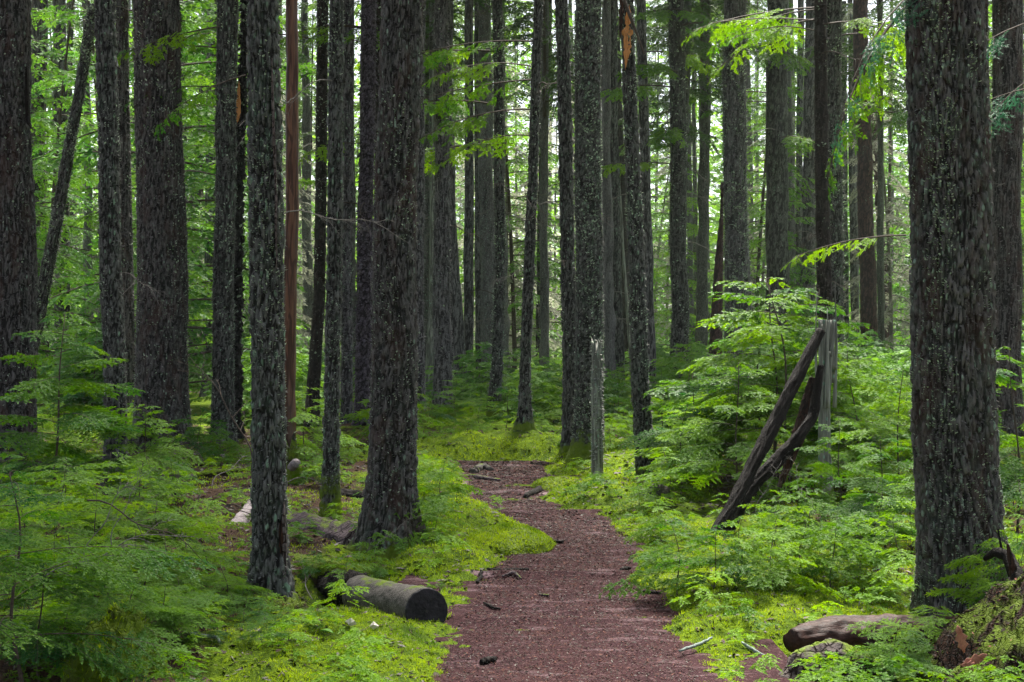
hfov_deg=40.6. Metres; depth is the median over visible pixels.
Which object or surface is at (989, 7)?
understory hemlock
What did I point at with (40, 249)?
understory hemlock
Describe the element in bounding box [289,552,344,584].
mossy log
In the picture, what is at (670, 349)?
hemlock sapling
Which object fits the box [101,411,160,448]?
hemlock sapling
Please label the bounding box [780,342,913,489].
hemlock sapling
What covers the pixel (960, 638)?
withered leaf
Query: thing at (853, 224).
hemlock tree
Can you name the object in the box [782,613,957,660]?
wet brown log
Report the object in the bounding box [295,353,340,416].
hemlock sapling
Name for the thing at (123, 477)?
hemlock sapling
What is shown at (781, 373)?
hemlock sapling
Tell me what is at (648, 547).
hemlock sapling
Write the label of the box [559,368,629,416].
hemlock sapling
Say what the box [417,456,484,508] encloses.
hemlock sapling
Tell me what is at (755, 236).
lichen hemlock
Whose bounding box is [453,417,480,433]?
hemlock sapling
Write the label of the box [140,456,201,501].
hemlock sapling
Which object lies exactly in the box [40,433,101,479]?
hemlock sapling
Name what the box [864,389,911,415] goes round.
hemlock sapling
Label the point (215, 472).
mossy pole
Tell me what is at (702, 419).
hemlock sapling
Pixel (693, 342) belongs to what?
hemlock sapling
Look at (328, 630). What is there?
broad leaf
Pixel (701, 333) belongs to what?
distant conifer
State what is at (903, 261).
understory hemlock
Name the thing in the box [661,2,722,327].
distant conifer
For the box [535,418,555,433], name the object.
hemlock sapling
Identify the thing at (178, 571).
hemlock sapling
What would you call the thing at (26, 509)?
hemlock sapling
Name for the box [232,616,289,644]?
hemlock sapling
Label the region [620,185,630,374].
dead sapling
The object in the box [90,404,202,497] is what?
hemlock sapling
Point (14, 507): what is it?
hemlock sapling
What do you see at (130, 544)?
dead branch
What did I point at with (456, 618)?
path
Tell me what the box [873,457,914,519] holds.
hemlock sapling
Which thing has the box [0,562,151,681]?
hemlock sapling
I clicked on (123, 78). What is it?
cedar tree
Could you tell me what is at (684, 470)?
hemlock sapling
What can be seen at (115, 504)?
dead branch
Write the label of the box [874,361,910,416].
hemlock sapling
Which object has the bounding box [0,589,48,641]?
hemlock sapling
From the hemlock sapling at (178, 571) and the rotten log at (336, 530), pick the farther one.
the rotten log at (336, 530)
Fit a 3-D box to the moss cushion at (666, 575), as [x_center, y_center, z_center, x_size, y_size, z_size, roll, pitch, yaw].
[1.013,1.608,9.151,0.599,0.246,0.952,0,0,0]
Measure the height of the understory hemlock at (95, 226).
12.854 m
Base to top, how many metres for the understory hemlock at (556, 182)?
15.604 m
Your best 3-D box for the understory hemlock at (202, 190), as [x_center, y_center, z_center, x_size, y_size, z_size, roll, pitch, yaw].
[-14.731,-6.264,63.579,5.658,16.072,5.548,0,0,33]
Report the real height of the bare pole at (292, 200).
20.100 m
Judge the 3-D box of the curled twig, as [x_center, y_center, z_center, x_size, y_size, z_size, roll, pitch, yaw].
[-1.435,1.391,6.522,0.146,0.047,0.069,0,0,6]
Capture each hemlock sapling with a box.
[0,312,158,490]
[0,438,75,502]
[0,452,62,512]
[0,457,122,538]
[0,467,120,574]
[0,470,220,681]
[0,472,51,533]
[0,488,100,573]
[0,510,112,604]
[0,533,156,619]
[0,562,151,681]
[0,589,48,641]
[0,608,87,663]
[19,492,173,593]
[29,565,159,626]
[35,461,230,551]
[36,341,70,396]
[37,323,104,411]
[37,356,94,413]
[37,402,83,443]
[37,410,52,431]
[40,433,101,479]
[41,529,219,604]
[43,577,219,658]
[44,329,90,388]
[47,326,100,396]
[50,452,155,528]
[53,333,102,402]
[67,410,100,443]
[75,480,209,556]
[78,500,251,595]
[79,357,103,408]
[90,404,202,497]
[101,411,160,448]
[107,470,230,567]
[118,582,226,633]
[127,402,133,424]
[135,538,279,611]
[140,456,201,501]
[148,576,216,626]
[158,560,280,612]
[170,406,232,454]
[176,616,231,645]
[188,341,201,386]
[190,361,250,414]
[190,416,205,443]
[195,424,252,466]
[200,325,339,419]
[204,376,250,394]
[211,596,283,628]
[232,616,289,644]
[241,357,324,428]
[245,386,367,479]
[266,607,296,629]
[287,518,324,543]
[289,452,322,485]
[293,551,331,579]
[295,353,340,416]
[295,391,323,421]
[298,604,335,629]
[300,351,340,391]
[318,552,378,602]
[339,386,354,422]
[339,387,440,439]
[339,439,363,464]
[350,469,447,553]
[358,546,402,577]
[416,450,445,484]
[416,498,470,541]
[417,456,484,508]
[418,391,460,427]
[425,364,465,406]
[431,378,483,419]
[441,469,470,502]
[452,341,518,405]
[452,358,488,399]
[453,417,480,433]
[454,393,500,422]
[459,362,517,408]
[470,369,533,415]
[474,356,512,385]
[474,386,540,428]
[490,362,561,420]
[502,355,562,404]
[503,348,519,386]
[512,356,560,400]
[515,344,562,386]
[516,369,562,418]
[533,396,561,431]
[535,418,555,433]
[554,364,627,422]
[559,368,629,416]
[599,517,720,599]
[603,383,653,424]
[604,362,653,410]
[604,371,631,411]
[604,413,632,447]
[605,404,632,438]
[611,483,655,516]
[612,447,703,507]
[616,340,669,394]
[616,373,762,478]
[621,426,678,476]
[624,499,686,544]
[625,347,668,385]
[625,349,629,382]
[627,395,692,430]
[629,277,902,493]
[630,404,739,482]
[635,538,676,564]
[643,282,910,478]
[648,362,810,495]
[648,369,687,426]
[649,341,737,426]
[650,344,726,413]
[651,348,699,399]
[654,388,700,428]
[655,414,676,431]
[658,313,842,467]
[659,337,804,462]
[661,525,769,592]
[677,427,746,472]
[684,384,743,431]
[687,288,906,456]
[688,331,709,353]
[689,335,709,364]
[697,515,798,580]
[732,522,846,601]
[738,489,818,545]
[743,518,846,589]
[752,342,803,387]
[753,326,850,402]
[753,478,865,541]
[759,340,806,379]
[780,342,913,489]
[782,515,887,587]
[784,417,904,520]
[789,327,907,425]
[791,378,858,453]
[810,511,901,579]
[816,368,914,497]
[821,434,915,547]
[823,491,917,569]
[836,513,915,604]
[845,330,872,375]
[845,627,943,681]
[846,329,897,394]
[846,605,959,676]
[847,345,908,397]
[850,396,882,418]
[854,351,909,414]
[856,473,916,553]
[860,384,911,456]
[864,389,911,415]
[867,340,909,383]
[868,359,910,394]
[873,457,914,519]
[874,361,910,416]
[876,384,910,433]
[879,364,911,468]
[884,336,911,407]
[925,528,1023,608]
[971,534,1023,604]
[995,346,1023,533]
[998,422,1023,470]
[1000,434,1023,506]
[1004,514,1023,564]
[1021,321,1023,400]
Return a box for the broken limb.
[622,0,644,53]
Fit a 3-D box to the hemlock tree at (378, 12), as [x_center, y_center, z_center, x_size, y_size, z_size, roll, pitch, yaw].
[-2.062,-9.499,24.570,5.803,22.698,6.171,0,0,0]
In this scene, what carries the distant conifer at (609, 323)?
on the ground
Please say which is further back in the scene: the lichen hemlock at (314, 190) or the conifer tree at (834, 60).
the lichen hemlock at (314, 190)
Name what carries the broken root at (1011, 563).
on the root mound
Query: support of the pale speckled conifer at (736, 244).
on the ground
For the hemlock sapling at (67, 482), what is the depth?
9.30 m
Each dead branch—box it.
[40,515,194,579]
[83,470,148,555]
[87,499,207,565]
[110,463,159,544]
[160,434,204,463]
[171,497,242,507]
[175,350,251,473]
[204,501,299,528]
[211,450,251,486]
[288,477,365,489]
[292,553,312,599]
[374,512,425,550]
[755,463,786,512]
[785,456,806,501]
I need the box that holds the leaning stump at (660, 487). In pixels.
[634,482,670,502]
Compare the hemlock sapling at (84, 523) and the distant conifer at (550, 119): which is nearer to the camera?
the hemlock sapling at (84, 523)
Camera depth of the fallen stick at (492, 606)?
8.21 m
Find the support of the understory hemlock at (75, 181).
on the ground
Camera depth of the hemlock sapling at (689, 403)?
16.56 m
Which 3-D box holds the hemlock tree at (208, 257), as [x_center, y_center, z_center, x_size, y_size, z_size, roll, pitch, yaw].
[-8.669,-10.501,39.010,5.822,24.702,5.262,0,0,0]
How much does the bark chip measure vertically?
0.038 m
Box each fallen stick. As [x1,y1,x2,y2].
[475,570,483,583]
[483,601,500,609]
[486,568,528,569]
[502,571,521,579]
[620,566,630,569]
[638,590,660,593]
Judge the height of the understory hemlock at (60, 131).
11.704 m
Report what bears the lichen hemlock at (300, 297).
on the ground
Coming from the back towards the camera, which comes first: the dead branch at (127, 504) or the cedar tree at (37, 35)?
the cedar tree at (37, 35)
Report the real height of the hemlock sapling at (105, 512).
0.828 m
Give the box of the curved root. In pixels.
[983,547,1022,579]
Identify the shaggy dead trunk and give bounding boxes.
[234,0,249,439]
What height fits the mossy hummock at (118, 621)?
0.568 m
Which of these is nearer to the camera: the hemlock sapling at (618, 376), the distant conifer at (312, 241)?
the hemlock sapling at (618, 376)
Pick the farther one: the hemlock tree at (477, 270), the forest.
the forest
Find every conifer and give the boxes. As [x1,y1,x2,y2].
[0,0,42,485]
[31,0,133,231]
[36,3,94,364]
[48,0,90,169]
[59,0,94,342]
[86,0,193,451]
[132,2,202,71]
[132,11,306,350]
[154,0,407,601]
[183,3,313,182]
[236,0,345,520]
[237,0,327,200]
[280,0,359,363]
[282,0,327,346]
[283,0,361,384]
[299,104,341,389]
[347,0,431,561]
[354,0,527,417]
[354,3,517,363]
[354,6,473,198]
[355,0,467,399]
[355,0,519,366]
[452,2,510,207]
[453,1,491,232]
[454,0,621,385]
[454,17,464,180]
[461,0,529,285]
[474,0,554,383]
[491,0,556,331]
[502,4,559,386]
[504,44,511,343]
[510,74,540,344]
[518,33,552,250]
[553,0,575,316]
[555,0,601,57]
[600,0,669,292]
[601,0,723,393]
[601,0,771,278]
[617,0,767,386]
[618,0,656,477]
[636,0,751,347]
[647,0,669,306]
[654,0,755,298]
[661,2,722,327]
[691,2,721,337]
[693,51,715,278]
[719,0,755,396]
[719,0,795,233]
[745,0,795,340]
[750,0,767,264]
[751,0,805,215]
[780,0,1009,616]
[787,0,857,353]
[791,0,909,350]
[810,0,989,356]
[841,90,887,330]
[844,118,908,337]
[870,49,905,347]
[872,0,911,303]
[886,1,899,312]
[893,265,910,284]
[899,0,1023,442]
[988,0,991,117]
[990,90,1023,275]
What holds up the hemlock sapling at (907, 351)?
on the ground
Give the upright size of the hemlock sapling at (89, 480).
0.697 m
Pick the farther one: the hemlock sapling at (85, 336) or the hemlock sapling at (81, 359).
the hemlock sapling at (85, 336)
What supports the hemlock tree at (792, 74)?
on the ground
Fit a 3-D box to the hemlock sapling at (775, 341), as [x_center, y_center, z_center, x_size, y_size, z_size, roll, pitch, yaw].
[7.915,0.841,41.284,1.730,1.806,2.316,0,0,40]
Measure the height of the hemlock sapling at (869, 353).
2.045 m
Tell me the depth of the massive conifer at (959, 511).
7.76 m
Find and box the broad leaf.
[320,628,332,632]
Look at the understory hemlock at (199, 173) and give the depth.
30.01 m
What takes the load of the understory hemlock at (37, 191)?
on the ground
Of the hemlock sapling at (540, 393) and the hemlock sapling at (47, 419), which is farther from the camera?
the hemlock sapling at (540, 393)
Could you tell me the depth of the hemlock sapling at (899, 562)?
8.48 m
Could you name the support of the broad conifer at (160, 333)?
on the ground
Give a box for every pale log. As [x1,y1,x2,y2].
[229,499,251,524]
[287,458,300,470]
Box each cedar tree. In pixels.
[31,0,47,358]
[39,0,135,422]
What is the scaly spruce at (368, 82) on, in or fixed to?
on the ground
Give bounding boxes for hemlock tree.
[46,0,98,357]
[70,93,80,301]
[129,0,216,396]
[181,0,194,217]
[184,0,461,427]
[302,0,356,423]
[354,0,380,375]
[356,0,431,422]
[418,0,611,430]
[426,0,539,393]
[430,0,491,416]
[453,0,557,392]
[453,0,575,368]
[601,0,626,396]
[616,0,629,379]
[620,0,721,391]
[634,8,766,243]
[789,0,794,198]
[795,0,804,350]
[841,1,848,341]
[844,0,859,357]
[984,0,991,139]
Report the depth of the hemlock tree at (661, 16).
34.71 m
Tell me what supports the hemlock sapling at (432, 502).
on the ground
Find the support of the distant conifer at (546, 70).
on the ground
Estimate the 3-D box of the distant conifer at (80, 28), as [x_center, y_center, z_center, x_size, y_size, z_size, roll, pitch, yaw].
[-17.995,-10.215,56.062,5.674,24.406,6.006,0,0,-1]
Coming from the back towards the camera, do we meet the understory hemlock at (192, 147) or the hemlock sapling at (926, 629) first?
the understory hemlock at (192, 147)
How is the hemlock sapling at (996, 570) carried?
on the ground
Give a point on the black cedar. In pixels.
(819, 8)
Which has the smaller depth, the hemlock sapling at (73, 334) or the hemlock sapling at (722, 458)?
the hemlock sapling at (722, 458)
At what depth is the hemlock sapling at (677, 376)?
27.38 m
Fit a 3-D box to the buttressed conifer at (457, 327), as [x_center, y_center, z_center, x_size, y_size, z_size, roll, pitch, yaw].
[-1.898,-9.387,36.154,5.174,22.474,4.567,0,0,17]
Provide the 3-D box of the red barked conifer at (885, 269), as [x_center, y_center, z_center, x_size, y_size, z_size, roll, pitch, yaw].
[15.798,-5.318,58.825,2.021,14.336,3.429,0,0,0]
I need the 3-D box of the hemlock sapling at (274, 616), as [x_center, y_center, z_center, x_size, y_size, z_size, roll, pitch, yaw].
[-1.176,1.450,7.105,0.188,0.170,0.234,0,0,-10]
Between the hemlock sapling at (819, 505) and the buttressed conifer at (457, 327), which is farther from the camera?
the buttressed conifer at (457, 327)
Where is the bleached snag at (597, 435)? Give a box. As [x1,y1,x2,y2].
[588,335,605,478]
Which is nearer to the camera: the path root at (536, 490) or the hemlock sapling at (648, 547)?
the hemlock sapling at (648, 547)
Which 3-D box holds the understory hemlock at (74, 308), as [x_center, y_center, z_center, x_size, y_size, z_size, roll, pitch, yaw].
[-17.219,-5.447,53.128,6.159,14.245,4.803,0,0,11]
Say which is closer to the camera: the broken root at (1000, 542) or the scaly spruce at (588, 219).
the broken root at (1000, 542)
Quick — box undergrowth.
[0,411,1023,681]
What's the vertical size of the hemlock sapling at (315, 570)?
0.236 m
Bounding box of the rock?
[778,638,897,681]
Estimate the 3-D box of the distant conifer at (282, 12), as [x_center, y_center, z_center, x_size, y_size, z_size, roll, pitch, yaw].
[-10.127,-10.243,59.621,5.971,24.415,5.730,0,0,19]
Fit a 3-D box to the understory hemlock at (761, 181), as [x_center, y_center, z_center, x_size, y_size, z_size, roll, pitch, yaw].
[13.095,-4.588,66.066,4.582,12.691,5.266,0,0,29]
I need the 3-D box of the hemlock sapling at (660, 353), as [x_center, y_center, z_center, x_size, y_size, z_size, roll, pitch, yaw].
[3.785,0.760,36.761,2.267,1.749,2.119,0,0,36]
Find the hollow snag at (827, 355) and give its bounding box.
[815,287,837,505]
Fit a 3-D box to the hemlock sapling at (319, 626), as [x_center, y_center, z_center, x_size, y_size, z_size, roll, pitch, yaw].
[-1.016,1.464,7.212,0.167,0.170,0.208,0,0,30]
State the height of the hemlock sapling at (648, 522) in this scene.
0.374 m
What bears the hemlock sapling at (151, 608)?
on the ground
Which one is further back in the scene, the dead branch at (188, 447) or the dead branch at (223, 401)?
the dead branch at (188, 447)
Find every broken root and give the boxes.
[997,528,1008,576]
[1006,544,1016,577]
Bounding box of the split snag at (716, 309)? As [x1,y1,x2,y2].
[708,182,723,376]
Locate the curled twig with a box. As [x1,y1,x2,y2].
[191,632,220,642]
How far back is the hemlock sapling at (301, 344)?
26.39 m
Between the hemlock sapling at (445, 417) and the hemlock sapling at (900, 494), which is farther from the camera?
the hemlock sapling at (445, 417)
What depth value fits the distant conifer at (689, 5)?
39.93 m
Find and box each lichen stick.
[678,637,712,651]
[741,641,764,654]
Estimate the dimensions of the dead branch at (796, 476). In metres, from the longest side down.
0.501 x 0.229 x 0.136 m
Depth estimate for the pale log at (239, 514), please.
11.79 m
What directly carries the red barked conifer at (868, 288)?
on the ground
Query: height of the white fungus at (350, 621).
0.045 m
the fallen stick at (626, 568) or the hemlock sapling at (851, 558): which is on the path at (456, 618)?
the fallen stick at (626, 568)
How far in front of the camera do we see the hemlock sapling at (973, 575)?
7.14 m
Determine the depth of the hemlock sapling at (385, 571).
9.29 m
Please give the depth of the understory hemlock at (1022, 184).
33.93 m
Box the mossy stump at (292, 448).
[285,432,301,483]
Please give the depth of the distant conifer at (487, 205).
38.85 m
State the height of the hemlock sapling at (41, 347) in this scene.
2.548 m
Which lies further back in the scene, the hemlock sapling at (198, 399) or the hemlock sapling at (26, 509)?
the hemlock sapling at (198, 399)
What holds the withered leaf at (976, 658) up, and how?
on the root mound
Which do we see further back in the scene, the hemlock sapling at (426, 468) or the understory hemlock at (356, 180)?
the understory hemlock at (356, 180)
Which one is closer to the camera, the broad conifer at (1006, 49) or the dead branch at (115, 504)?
the dead branch at (115, 504)
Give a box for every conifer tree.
[91,0,169,495]
[116,0,240,445]
[547,0,575,454]
[572,0,802,399]
[689,0,814,360]
[754,0,815,375]
[796,0,905,368]
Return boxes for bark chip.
[479,656,496,664]
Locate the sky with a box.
[45,0,991,339]
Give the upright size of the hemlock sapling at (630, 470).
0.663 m
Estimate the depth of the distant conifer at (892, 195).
85.34 m
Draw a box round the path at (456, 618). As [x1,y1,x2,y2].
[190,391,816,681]
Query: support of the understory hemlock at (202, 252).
on the ground
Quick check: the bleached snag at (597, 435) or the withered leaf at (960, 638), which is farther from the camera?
the bleached snag at (597, 435)
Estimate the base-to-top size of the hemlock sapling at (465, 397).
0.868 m
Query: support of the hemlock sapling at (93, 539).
on the ground
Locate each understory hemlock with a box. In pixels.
[31,0,98,378]
[31,0,100,376]
[31,61,61,342]
[32,0,190,375]
[35,0,315,411]
[45,18,98,352]
[45,110,83,313]
[46,70,98,321]
[46,124,78,350]
[71,133,133,317]
[77,2,205,384]
[83,86,135,210]
[85,0,246,390]
[133,0,324,403]
[181,8,251,388]
[188,66,247,346]
[246,138,325,334]
[285,132,327,320]
[297,184,326,349]
[299,78,374,360]
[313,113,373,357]
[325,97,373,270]
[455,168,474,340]
[457,3,575,371]
[473,9,601,368]
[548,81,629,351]
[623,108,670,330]
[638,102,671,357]
[649,92,724,374]
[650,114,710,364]
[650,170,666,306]
[655,105,724,346]
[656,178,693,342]
[686,131,724,304]
[694,2,816,338]
[710,156,759,318]
[724,80,816,329]
[746,43,845,367]
[753,109,815,342]
[815,148,876,337]
[842,20,911,355]
[859,181,907,346]
[875,116,911,359]
[892,197,910,334]
[896,9,1023,361]
[988,5,1023,368]
[988,19,1023,338]
[1021,10,1023,341]
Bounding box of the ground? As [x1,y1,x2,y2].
[0,343,1023,681]
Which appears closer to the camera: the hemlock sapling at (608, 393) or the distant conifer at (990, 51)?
the hemlock sapling at (608, 393)
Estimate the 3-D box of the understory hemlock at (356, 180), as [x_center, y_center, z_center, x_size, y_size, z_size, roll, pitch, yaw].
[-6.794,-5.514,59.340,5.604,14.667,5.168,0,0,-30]
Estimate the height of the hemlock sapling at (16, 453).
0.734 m
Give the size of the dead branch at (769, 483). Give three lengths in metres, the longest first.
0.451 x 0.226 x 0.122 m
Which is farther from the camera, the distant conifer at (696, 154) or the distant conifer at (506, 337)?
the distant conifer at (696, 154)
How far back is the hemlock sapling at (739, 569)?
8.19 m
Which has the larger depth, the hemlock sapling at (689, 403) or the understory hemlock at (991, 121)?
the understory hemlock at (991, 121)
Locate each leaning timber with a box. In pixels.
[709,328,825,535]
[729,365,823,530]
[777,377,814,487]
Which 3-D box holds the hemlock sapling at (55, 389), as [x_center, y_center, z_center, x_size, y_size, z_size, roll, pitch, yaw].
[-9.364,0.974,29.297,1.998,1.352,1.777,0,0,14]
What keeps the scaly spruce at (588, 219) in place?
on the ground
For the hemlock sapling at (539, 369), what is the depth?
32.61 m
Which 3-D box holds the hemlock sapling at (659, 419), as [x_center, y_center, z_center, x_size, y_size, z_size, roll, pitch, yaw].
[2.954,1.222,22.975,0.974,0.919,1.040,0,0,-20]
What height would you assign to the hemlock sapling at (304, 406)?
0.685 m
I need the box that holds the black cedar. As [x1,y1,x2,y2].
[681,0,904,427]
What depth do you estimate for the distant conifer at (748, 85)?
62.87 m
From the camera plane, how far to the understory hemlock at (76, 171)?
60.83 m
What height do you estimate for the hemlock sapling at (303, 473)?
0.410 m
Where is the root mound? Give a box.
[904,571,1023,681]
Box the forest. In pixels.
[46,1,1022,357]
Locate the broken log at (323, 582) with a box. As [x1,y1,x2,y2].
[314,568,368,606]
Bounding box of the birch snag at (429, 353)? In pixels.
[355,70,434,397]
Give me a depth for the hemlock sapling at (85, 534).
7.56 m
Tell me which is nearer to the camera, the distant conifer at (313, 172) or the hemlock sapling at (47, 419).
the hemlock sapling at (47, 419)
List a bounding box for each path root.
[464,474,500,480]
[469,463,492,472]
[523,485,542,497]
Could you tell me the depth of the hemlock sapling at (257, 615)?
7.24 m
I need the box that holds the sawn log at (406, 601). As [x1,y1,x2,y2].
[342,575,447,621]
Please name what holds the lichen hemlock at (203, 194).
on the ground
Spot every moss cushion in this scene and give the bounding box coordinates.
[464,522,556,555]
[531,476,566,489]
[627,565,692,589]
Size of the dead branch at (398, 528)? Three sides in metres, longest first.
0.451 x 0.206 x 0.122 m
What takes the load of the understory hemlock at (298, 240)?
on the ground
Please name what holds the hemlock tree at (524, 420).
on the ground
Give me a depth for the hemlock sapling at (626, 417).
19.82 m
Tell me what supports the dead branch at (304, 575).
on the ground
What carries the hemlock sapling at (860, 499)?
on the ground
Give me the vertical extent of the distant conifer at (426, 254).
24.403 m
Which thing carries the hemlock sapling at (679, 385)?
on the ground
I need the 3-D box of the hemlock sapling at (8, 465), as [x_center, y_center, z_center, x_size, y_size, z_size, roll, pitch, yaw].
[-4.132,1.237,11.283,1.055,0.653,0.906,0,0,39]
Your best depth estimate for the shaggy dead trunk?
20.61 m
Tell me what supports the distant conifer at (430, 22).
on the ground
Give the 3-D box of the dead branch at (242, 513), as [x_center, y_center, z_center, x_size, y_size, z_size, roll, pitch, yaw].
[-1.980,1.345,10.599,0.648,0.265,0.439,0,0,3]
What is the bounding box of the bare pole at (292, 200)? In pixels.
[283,0,298,446]
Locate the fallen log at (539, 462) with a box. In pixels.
[530,460,556,465]
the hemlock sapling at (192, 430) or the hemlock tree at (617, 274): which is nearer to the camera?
the hemlock sapling at (192, 430)
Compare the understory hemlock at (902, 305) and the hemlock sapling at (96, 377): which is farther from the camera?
the understory hemlock at (902, 305)
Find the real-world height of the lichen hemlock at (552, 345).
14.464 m
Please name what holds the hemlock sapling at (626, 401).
on the ground
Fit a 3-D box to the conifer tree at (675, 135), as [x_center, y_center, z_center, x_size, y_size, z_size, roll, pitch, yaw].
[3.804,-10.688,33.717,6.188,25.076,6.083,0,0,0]
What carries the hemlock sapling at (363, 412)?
on the ground
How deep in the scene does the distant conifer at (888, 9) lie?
76.98 m
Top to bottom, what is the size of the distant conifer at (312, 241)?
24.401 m
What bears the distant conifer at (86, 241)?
on the ground
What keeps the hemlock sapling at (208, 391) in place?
on the ground
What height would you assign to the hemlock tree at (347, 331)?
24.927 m
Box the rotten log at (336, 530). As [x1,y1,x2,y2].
[287,511,357,544]
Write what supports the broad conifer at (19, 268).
on the ground
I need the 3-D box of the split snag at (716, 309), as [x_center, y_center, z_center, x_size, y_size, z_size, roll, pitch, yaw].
[5.463,-1.257,38.009,0.599,6.214,0.624,0,0,43]
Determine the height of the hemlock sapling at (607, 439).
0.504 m
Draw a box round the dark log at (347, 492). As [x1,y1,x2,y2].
[318,488,362,497]
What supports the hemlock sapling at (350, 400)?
on the ground
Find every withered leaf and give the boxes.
[955,625,967,652]
[960,653,986,665]
[962,660,974,671]
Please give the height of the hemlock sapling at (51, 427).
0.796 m
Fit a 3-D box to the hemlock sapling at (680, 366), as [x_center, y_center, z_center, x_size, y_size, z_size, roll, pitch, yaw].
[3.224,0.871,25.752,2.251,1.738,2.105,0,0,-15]
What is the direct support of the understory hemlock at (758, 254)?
on the ground
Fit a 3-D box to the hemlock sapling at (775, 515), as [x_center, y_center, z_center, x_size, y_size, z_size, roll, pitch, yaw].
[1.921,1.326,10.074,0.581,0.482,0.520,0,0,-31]
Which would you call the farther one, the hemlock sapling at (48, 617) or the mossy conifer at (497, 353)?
the mossy conifer at (497, 353)
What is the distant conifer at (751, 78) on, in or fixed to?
on the ground
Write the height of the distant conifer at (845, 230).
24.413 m
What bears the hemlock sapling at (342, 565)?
on the ground
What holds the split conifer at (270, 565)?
on the ground
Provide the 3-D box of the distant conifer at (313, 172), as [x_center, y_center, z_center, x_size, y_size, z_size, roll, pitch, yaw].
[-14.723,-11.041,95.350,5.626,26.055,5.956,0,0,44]
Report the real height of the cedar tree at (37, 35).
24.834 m
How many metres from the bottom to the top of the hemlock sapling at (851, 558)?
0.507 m
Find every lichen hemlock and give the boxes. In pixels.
[49,13,136,362]
[185,47,246,371]
[238,14,340,353]
[282,82,327,356]
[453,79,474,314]
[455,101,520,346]
[458,20,561,374]
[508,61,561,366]
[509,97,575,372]
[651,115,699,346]
[710,61,800,347]
[841,6,910,376]
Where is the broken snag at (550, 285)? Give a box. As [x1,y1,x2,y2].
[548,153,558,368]
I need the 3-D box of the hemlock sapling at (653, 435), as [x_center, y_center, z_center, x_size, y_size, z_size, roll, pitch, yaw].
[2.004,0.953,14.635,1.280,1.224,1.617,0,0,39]
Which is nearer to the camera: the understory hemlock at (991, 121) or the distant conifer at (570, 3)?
the understory hemlock at (991, 121)
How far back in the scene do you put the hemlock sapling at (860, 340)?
24.88 m
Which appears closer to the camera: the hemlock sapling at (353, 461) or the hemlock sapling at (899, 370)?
the hemlock sapling at (353, 461)
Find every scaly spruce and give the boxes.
[279,0,379,426]
[563,0,607,463]
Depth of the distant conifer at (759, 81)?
71.70 m
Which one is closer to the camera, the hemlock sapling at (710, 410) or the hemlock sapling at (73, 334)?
the hemlock sapling at (710, 410)
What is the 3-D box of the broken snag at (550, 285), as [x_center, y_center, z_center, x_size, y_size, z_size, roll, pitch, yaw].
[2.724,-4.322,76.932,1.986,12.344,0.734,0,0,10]
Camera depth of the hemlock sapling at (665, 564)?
8.46 m
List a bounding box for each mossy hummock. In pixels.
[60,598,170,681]
[215,588,308,613]
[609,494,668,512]
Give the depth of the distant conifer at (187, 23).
57.94 m
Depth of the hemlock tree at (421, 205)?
23.25 m
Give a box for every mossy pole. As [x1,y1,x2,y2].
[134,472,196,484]
[189,468,244,478]
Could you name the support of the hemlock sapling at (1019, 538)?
on the ground
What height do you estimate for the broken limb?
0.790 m
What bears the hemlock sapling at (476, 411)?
on the ground
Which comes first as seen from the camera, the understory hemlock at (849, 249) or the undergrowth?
the undergrowth
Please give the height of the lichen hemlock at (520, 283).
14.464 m
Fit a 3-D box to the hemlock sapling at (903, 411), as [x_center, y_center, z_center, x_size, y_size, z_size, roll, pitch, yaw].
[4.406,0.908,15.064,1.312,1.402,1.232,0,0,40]
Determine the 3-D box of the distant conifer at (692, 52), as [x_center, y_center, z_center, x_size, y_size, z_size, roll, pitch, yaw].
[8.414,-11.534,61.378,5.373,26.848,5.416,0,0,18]
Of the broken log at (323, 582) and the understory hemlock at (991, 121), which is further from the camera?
the understory hemlock at (991, 121)

